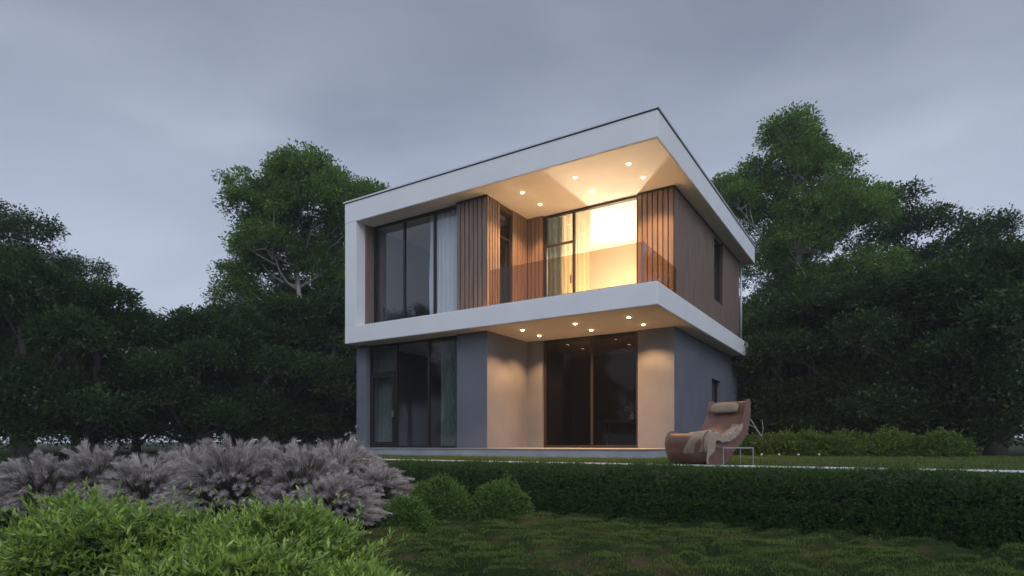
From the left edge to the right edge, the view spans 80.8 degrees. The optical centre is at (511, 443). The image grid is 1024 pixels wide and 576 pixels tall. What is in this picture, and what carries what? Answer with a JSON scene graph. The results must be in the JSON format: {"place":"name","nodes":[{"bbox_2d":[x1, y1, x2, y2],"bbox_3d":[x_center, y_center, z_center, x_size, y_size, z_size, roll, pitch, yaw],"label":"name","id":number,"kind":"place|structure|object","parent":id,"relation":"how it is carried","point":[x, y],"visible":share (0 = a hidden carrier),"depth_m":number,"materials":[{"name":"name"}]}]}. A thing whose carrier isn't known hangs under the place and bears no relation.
{"place":"outdoors","nodes":[
{"label":"outdoors","id":0,"kind":"place"},
{"bbox_2d":[0,448,101,521],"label":"feathery grass","id":1,"kind":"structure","parent":0,"point":[35,475],"depth_m":7.32,"materials":[{"name":"grey plant"}]},
{"bbox_2d":[72,452,192,513],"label":"feathery grass","id":2,"kind":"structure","parent":0,"point":[145,482],"depth_m":7.36,"materials":[{"name":"grey plant"}]},
{"bbox_2d":[312,435,393,500],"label":"feathery grass","id":3,"kind":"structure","parent":0,"point":[347,456],"depth_m":8.48,"materials":[{"name":"beige plant"}]},
{"bbox_2d":[350,460,416,503],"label":"feathery grass","id":4,"kind":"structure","parent":0,"point":[386,480],"depth_m":8.12,"materials":[{"name":"grey plant"}]},
{"bbox_2d":[0,438,1023,575],"bbox_3d":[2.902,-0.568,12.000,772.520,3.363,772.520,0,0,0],"label":"ground","id":5,"kind":"structure","parent":0,"point":[936,549],"depth_m":5.62,"materials":[{"name":"green plant"}]},
{"bbox_2d":[0,198,93,451],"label":"broadleaf tree","id":6,"kind":"object","parent":5,"relation":"on","point":[20,226],"visible":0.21,"depth_m":23.89,"materials":[{"name":"green plant"}]},
{"bbox_2d":[0,238,125,454],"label":"understorey tree","id":7,"kind":"object","parent":5,"relation":"on","point":[33,278],"visible":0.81,"depth_m":16.27,"materials":[{"name":"green plant"}]},
{"bbox_2d":[20,437,133,510],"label":"feathery grass","id":8,"kind":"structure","parent":5,"relation":"on","point":[87,463],"depth_m":7.73,"materials":[{"name":"beige plant"}]},
{"bbox_2d":[46,254,127,450],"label":"broadleaf tree","id":9,"kind":"object","parent":5,"relation":"on","point":[96,271],"visible":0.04,"depth_m":27.34,"materials":[{"name":"green plant"}]},
{"bbox_2d":[0,276,199,453],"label":"understorey tree","id":10,"kind":"object","parent":5,"relation":"on","point":[111,408],"visible":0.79,"depth_m":17.35,"materials":[{"name":"green plant"}]},
{"bbox_2d":[62,305,173,451],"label":"broadleaf tree","id":11,"kind":"object","parent":5,"relation":"on","point":[135,447],"visible":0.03,"depth_m":23.83,"materials":[{"name":"green plant"}]},
{"bbox_2d":[0,477,243,575],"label":"leafy bush","id":12,"kind":"object","parent":5,"relation":"on","point":[61,536],"visible":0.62,"depth_m":3.82,"materials":[{"name":"green plant"}]},
{"bbox_2d":[157,438,220,514],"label":"feathery grass","id":13,"kind":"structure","parent":5,"relation":"on","point":[175,454],"depth_m":8.22,"materials":[{"name":"grey plant"}]},
{"bbox_2d":[115,302,271,452],"bbox_3d":[-10.758,-2.196,19.530,5.336,5.006,5.126,0,0,-4],"label":"understorey tree","id":14,"kind":"object","parent":5,"relation":"on","point":[188,415],"visible":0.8,"depth_m":19.10,"materials":[{"name":"green plant"}]},
{"bbox_2d":[92,505,332,575],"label":"leafy bush","id":15,"kind":"object","parent":5,"relation":"on","point":[244,557],"visible":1,"depth_m":3.14,"materials":[{"name":"green plant"}]},
{"bbox_2d":[149,432,296,517],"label":"feathery grass","id":16,"kind":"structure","parent":5,"relation":"on","point":[236,475],"depth_m":7.27,"materials":[{"name":"grey plant"}]},
{"bbox_2d":[161,298,308,448],"bbox_3d":[-9.429,-2.389,21.475,5.432,5.393,5.219,0,0,0],"label":"understorey tree","id":17,"kind":"object","parent":5,"relation":"on","point":[244,316],"visible":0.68,"depth_m":20.00,"materials":[{"name":"green plant"}]},
{"bbox_2d":[197,436,300,504],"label":"feathery grass","id":18,"kind":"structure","parent":5,"relation":"on","point":[274,454],"depth_m":8.34,"materials":[{"name":"beige plant"}]},
{"bbox_2d":[224,339,275,449],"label":"broadleaf tree","id":19,"kind":"object","parent":5,"relation":"on","point":[266,375],"depth_m":26.59,"materials":[{"name":"green plant"}]},
{"bbox_2d":[193,289,344,451],"bbox_3d":[-9.133,-2.702,22.390,5.825,6.021,6.063,0,0,-19],"label":"understorey tree","id":20,"kind":"object","parent":5,"relation":"on","point":[277,307],"visible":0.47,"depth_m":21.64,"materials":[{"name":"green plant"}]},
{"bbox_2d":[147,485,408,572],"bbox_3d":[-1.525,0.757,4.104,1.635,1.001,1.644,0,0,0],"label":"leafy bush","id":21,"kind":"object","parent":5,"relation":"on","point":[311,523],"visible":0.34,"depth_m":3.84,"materials":[{"name":"green plant"}]},
{"bbox_2d":[231,436,351,510],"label":"feathery grass","id":22,"kind":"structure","parent":5,"relation":"on","point":[291,470],"depth_m":7.63,"materials":[{"name":"beige plant"}]},
{"bbox_2d":[199,137,390,450],"bbox_3d":[-8.250,-5.587,24.029,7.502,11.781,5.904,0,0,0],"label":"tall tree","id":23,"kind":"object","parent":5,"relation":"on","point":[281,197],"visible":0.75,"depth_m":22.94,"materials":[{"name":"green plant"}]},
{"bbox_2d":[241,283,356,451],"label":"understorey tree","id":24,"kind":"object","parent":5,"relation":"on","point":[342,421],"visible":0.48,"depth_m":22.07,"materials":[{"name":"green plant"}]},
{"bbox_2d":[299,259,356,446],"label":"broadleaf tree","id":25,"kind":"object","parent":5,"relation":"on","point":[347,354],"visible":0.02,"depth_m":27.00,"materials":[{"name":"green plant"}]},
{"bbox_2d":[292,469,402,526],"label":"feathery grass","id":26,"kind":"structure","parent":5,"relation":"on","point":[331,490],"depth_m":6.72,"materials":[{"name":"grey plant"}]},
{"bbox_2d":[299,530,410,575],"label":"leafy bush","id":27,"kind":"object","parent":5,"relation":"on","point":[356,568],"visible":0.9,"depth_m":3.48,"materials":[{"name":"green plant"}]},
{"bbox_2d":[370,491,438,533],"bbox_3d":[-1.260,0.825,7.066,0.836,0.594,0.815,0,0,0],"label":"box shrub","id":28,"kind":"object","parent":5,"relation":"on","point":[416,514],"visible":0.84,"depth_m":6.87,"materials":[{"name":"green plant"}]},
{"bbox_2d":[409,472,478,521],"bbox_3d":[-0.971,0.730,7.992,0.995,0.748,1.048,0,0,-32],"label":"box shrub","id":29,"kind":"object","parent":5,"relation":"on","point":[446,497],"visible":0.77,"depth_m":7.79,"materials":[{"name":"green plant"}]},
{"bbox_2d":[466,471,536,521],"bbox_3d":[-0.121,0.741,8.128,1.133,0.763,1.059,0,0,0],"label":"box shrub","id":30,"kind":"object","parent":5,"relation":"on","point":[498,498],"visible":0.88,"depth_m":7.87,"materials":[{"name":"green plant"}]},
{"bbox_2d":[343,105,755,458],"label":"house","id":31,"kind":"structure","parent":5,"relation":"on","point":[647,324],"depth_m":15.47,"materials":[{"name":"paint"}]},
{"bbox_2d":[378,346,394,441],"bbox_3d":[-3.479,-1.330,17.007,0.724,2.800,0.113,0,0,32],"label":"curtain","id":32,"kind":"object","parent":31,"relation":"hanging from","point":[386,358],"visible":0.64,"depth_m":17.08,"materials":[{"name":"white fabric"}]},
{"bbox_2d":[383,306,422,321],"bbox_3d":[-3.078,-3.596,17.077,0.940,0.665,0.784,0,0,9],"label":"armchair","id":33,"kind":"object","parent":31,"relation":"on","point":[389,315],"visible":0.4,"depth_m":16.74,"materials":[{"name":"fabric"}]},
{"bbox_2d":[370,336,456,447],"bbox_3d":[-2.675,-1.339,16.201,3.171,2.870,0.140,0,0,32],"label":"window","id":34,"kind":"structure","parent":31,"relation":"in","point":[394,373],"depth_m":16.53,"materials":[{"name":"metal"}]},
{"bbox_2d":[374,205,456,322],"bbox_3d":[-2.598,-4.686,16.186,3.026,2.854,0.084,0,0,32],"label":"window","id":35,"kind":"structure","parent":31,"relation":"in","point":[434,213],"depth_m":16.34,"materials":[{"name":"metal"}]},
{"bbox_2d":[429,210,456,314],"bbox_3d":[-1.720,-4.678,15.775,1.053,2.783,0.133,0,0,32],"label":"curtain","id":36,"kind":"object","parent":31,"relation":"hanging from","point":[447,262],"visible":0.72,"depth_m":15.78,"materials":[{"name":"white fabric"}]},
{"bbox_2d":[441,339,456,445],"bbox_3d":[-1.588,-1.330,15.787,0.743,2.800,0.110,0,0,32],"label":"curtain","id":37,"kind":"object","parent":31,"relation":"hanging from","point":[448,392],"visible":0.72,"depth_m":15.83,"materials":[{"name":"white fabric"}]},
{"bbox_2d":[500,210,510,301],"bbox_3d":[-0.224,-4.616,15.539,0.073,2.714,0.596,0,0,32],"label":"window","id":38,"kind":"structure","parent":31,"relation":"in","point":[508,239],"depth_m":15.75,"materials":[{"name":"metal"}]},
{"bbox_2d":[547,216,561,295],"bbox_3d":[1.161,-4.683,16.178,0.474,2.793,0.133,0,0,32],"label":"curtain","id":39,"kind":"object","parent":31,"relation":"hanging from","point":[554,257],"visible":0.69,"depth_m":16.19,"materials":[{"name":"white fabric"}]},
{"bbox_2d":[562,214,571,293],"bbox_3d":[1.520,-4.683,15.950,0.404,2.793,0.132,0,0,32],"label":"curtain","id":40,"kind":"object","parent":31,"relation":"hanging from","point":[567,248],"visible":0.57,"depth_m":15.98,"materials":[{"name":"white fabric"}]},
{"bbox_2d":[576,210,590,291],"bbox_3d":[1.865,-4.683,15.732,0.449,2.793,0.134,0,0,32],"label":"curtain","id":41,"kind":"object","parent":31,"relation":"hanging from","point":[583,225],"visible":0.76,"depth_m":15.74,"materials":[{"name":"white fabric"}]},
{"bbox_2d":[544,195,637,296],"bbox_3d":[1.991,-4.686,15.487,2.660,2.854,0.120,0,0,32],"label":"window","id":42,"kind":"structure","parent":31,"relation":"in","point":[572,277],"depth_m":15.72,"materials":[{"name":"metal"}]},
{"bbox_2d":[544,331,637,447],"bbox_3d":[2.000,-1.339,15.502,2.660,2.870,0.084,0,0,32],"label":"window","id":43,"kind":"structure","parent":31,"relation":"in","point":[592,338],"depth_m":15.43,"materials":[{"name":"metal"}]},
{"bbox_2d":[594,420,635,444],"bbox_3d":[3.288,-0.282,16.725,1.800,0.740,0.840,0,0,32],"label":"dining table","id":44,"kind":"object","parent":31,"relation":"on","point":[607,422],"visible":0.43,"depth_m":16.88,"materials":[{"name":"brown wood"}]},
{"bbox_2d":[624,402,635,419],"bbox_3d":[3.320,-0.907,16.588,0.449,0.508,0.438,0,0,0],"label":"flower vase","id":45,"kind":"object","parent":44,"relation":"on","point":[632,416],"visible":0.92,"depth_m":16.54,"materials":[{"name":"ceramic"}]},
{"bbox_2d":[712,380,716,402],"bbox_3d":[5.871,-1.260,17.695,0.070,1.216,1.030,0,0,32],"label":"window","id":46,"kind":"structure","parent":31,"relation":"in","point":[715,382],"depth_m":18.07,"materials":[{"name":"metal"}]},
{"bbox_2d":[714,238,719,302],"bbox_3d":[6.021,-5.157,17.931,0.070,1.911,1.136,0,0,32],"label":"window","id":47,"kind":"structure","parent":31,"relation":"in","point":[717,243],"depth_m":18.37,"materials":[{"name":"metal"}]},
{"bbox_2d":[358,458,1023,496],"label":"retaining wall","id":48,"kind":"structure","parent":5,"relation":"on","point":[1020,471],"depth_m":7.65,"materials":[{"name":"stone"}]},
{"bbox_2d":[385,455,1023,548],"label":"hedge","id":49,"kind":"object","parent":5,"relation":"on","point":[768,502],"visible":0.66,"depth_m":6.88,"materials":[{"name":"green plant"}]},
{"bbox_2d":[665,399,750,464],"bbox_3d":[2.899,-0.190,8.878,1.272,0.980,0.620,0,0,-40],"label":"lounge chair","id":50,"kind":"object","parent":5,"relation":"on","point":[721,418],"visible":0.8,"depth_m":8.79,"materials":[{"name":"leather"}]},
{"bbox_2d":[683,423,742,465],"bbox_3d":[2.978,-0.007,8.549,1.056,0.597,0.688,0,0,-40],"label":"throw blanket","id":51,"kind":"object","parent":50,"relation":"on","point":[711,437],"visible":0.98,"depth_m":8.39,"materials":[{"name":"fabric"}]},
{"bbox_2d":[716,447,753,464],"bbox_3d":[3.033,0.172,8.300,0.440,0.256,0.344,0,0,-8],"label":"side table","id":52,"kind":"object","parent":5,"relation":"on","point":[740,453],"visible":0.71,"depth_m":8.16,"materials":[{"name":"grey metal"}]},
{"bbox_2d":[733,430,774,455],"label":"lime shrub","id":53,"kind":"object","parent":5,"relation":"on","point":[746,442],"visible":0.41,"depth_m":15.23,"materials":[{"name":"green plant"}]},
{"bbox_2d":[750,418,763,437],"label":"bare sapling","id":54,"kind":"object","parent":5,"relation":"on","point":[754,426],"visible":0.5,"depth_m":16.03,"materials":[{"name":"plant"}]},
{"bbox_2d":[712,306,834,436],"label":"understorey tree","id":55,"kind":"object","parent":5,"relation":"on","point":[742,380],"visible":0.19,"depth_m":20.26,"materials":[{"name":"green plant"}]},
{"bbox_2d":[750,425,814,455],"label":"lime shrub","id":56,"kind":"object","parent":5,"relation":"on","point":[771,440],"visible":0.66,"depth_m":14.77,"materials":[{"name":"green plant"}]},
{"bbox_2d":[748,230,839,303],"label":"broadleaf tree","id":57,"kind":"object","parent":5,"relation":"on","point":[757,290],"visible":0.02,"depth_m":30.01,"materials":[{"name":"green plant"}]},
{"bbox_2d":[780,425,844,456],"bbox_3d":[7.182,-0.010,14.599,1.559,0.910,1.312,0,0,-14],"label":"lime shrub","id":58,"kind":"object","parent":5,"relation":"on","point":[802,439],"visible":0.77,"depth_m":14.36,"materials":[{"name":"green plant"}]},
{"bbox_2d":[711,100,922,329],"bbox_3d":[11.443,-6.197,23.552,8.377,12.998,5.712,0,0,0],"label":"tall tree","id":59,"kind":"object","parent":5,"relation":"on","point":[823,211],"visible":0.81,"depth_m":22.35,"materials":[{"name":"green plant"}]},
{"bbox_2d":[730,278,912,436],"bbox_3d":[10.305,-2.604,19.587,5.825,5.824,6.063,0,0,44],"label":"understorey tree","id":60,"kind":"object","parent":5,"relation":"on","point":[795,307],"visible":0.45,"depth_m":19.34,"materials":[{"name":"green plant"}]},
{"bbox_2d":[812,425,881,456],"bbox_3d":[7.931,0.016,14.197,1.620,0.954,1.427,0,0,0],"label":"lime shrub","id":61,"kind":"object","parent":5,"relation":"on","point":[853,442],"visible":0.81,"depth_m":13.94,"materials":[{"name":"green plant"}]},
{"bbox_2d":[751,265,979,447],"bbox_3d":[10.869,-2.611,17.990,5.821,5.838,5.592,0,0,-13],"label":"understorey tree","id":62,"kind":"object","parent":5,"relation":"on","point":[865,291],"visible":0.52,"depth_m":18.05,"materials":[{"name":"green plant"}]},
{"bbox_2d":[853,424,925,457],"bbox_3d":[8.711,-0.012,13.825,1.851,0.932,1.379,0,0,0],"label":"lime shrub","id":63,"kind":"object","parent":5,"relation":"on","point":[890,445],"visible":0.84,"depth_m":13.53,"materials":[{"name":"green plant"}]},
{"bbox_2d":[836,175,969,450],"bbox_3d":[15.754,-4.977,24.241,6.539,10.561,6.521,0,0,-32],"label":"broadleaf tree","id":64,"kind":"object","parent":5,"relation":"on","point":[915,218],"visible":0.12,"depth_m":23.20,"materials":[{"name":"green plant"}]},
{"bbox_2d":[802,257,1023,449],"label":"understorey tree","id":65,"kind":"object","parent":5,"relation":"on","point":[915,416],"visible":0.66,"depth_m":16.24,"materials":[{"name":"green plant"}]},
{"bbox_2d":[904,425,982,457],"bbox_3d":[9.494,0.011,13.411,1.549,0.886,1.444,0,0,0],"label":"lime shrub","id":66,"kind":"object","parent":5,"relation":"on","point":[938,443],"visible":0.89,"depth_m":13.12,"materials":[{"name":"green plant"}]},
{"bbox_2d":[870,229,1023,454],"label":"understorey tree","id":67,"kind":"object","parent":5,"relation":"on","point":[998,264],"visible":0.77,"depth_m":15.17,"materials":[{"name":"green plant"}]},
{"bbox_2d":[901,203,1023,451],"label":"broadleaf tree","id":68,"kind":"object","parent":5,"relation":"on","point":[968,227],"visible":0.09,"depth_m":21.64,"materials":[{"name":"green plant"}]},
{"bbox_2d":[0,0,1023,442],"label":"sky","id":69,"kind":"structure","parent":0,"point":[117,116],"materials":[{"name":"grey"}]},
{"bbox_2d":[308,453,1023,469],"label":"terrace grass","id":70,"kind":"structure","parent":0,"point":[941,461],"depth_m":10.62,"materials":[{"name":"green plant"}]}
]}

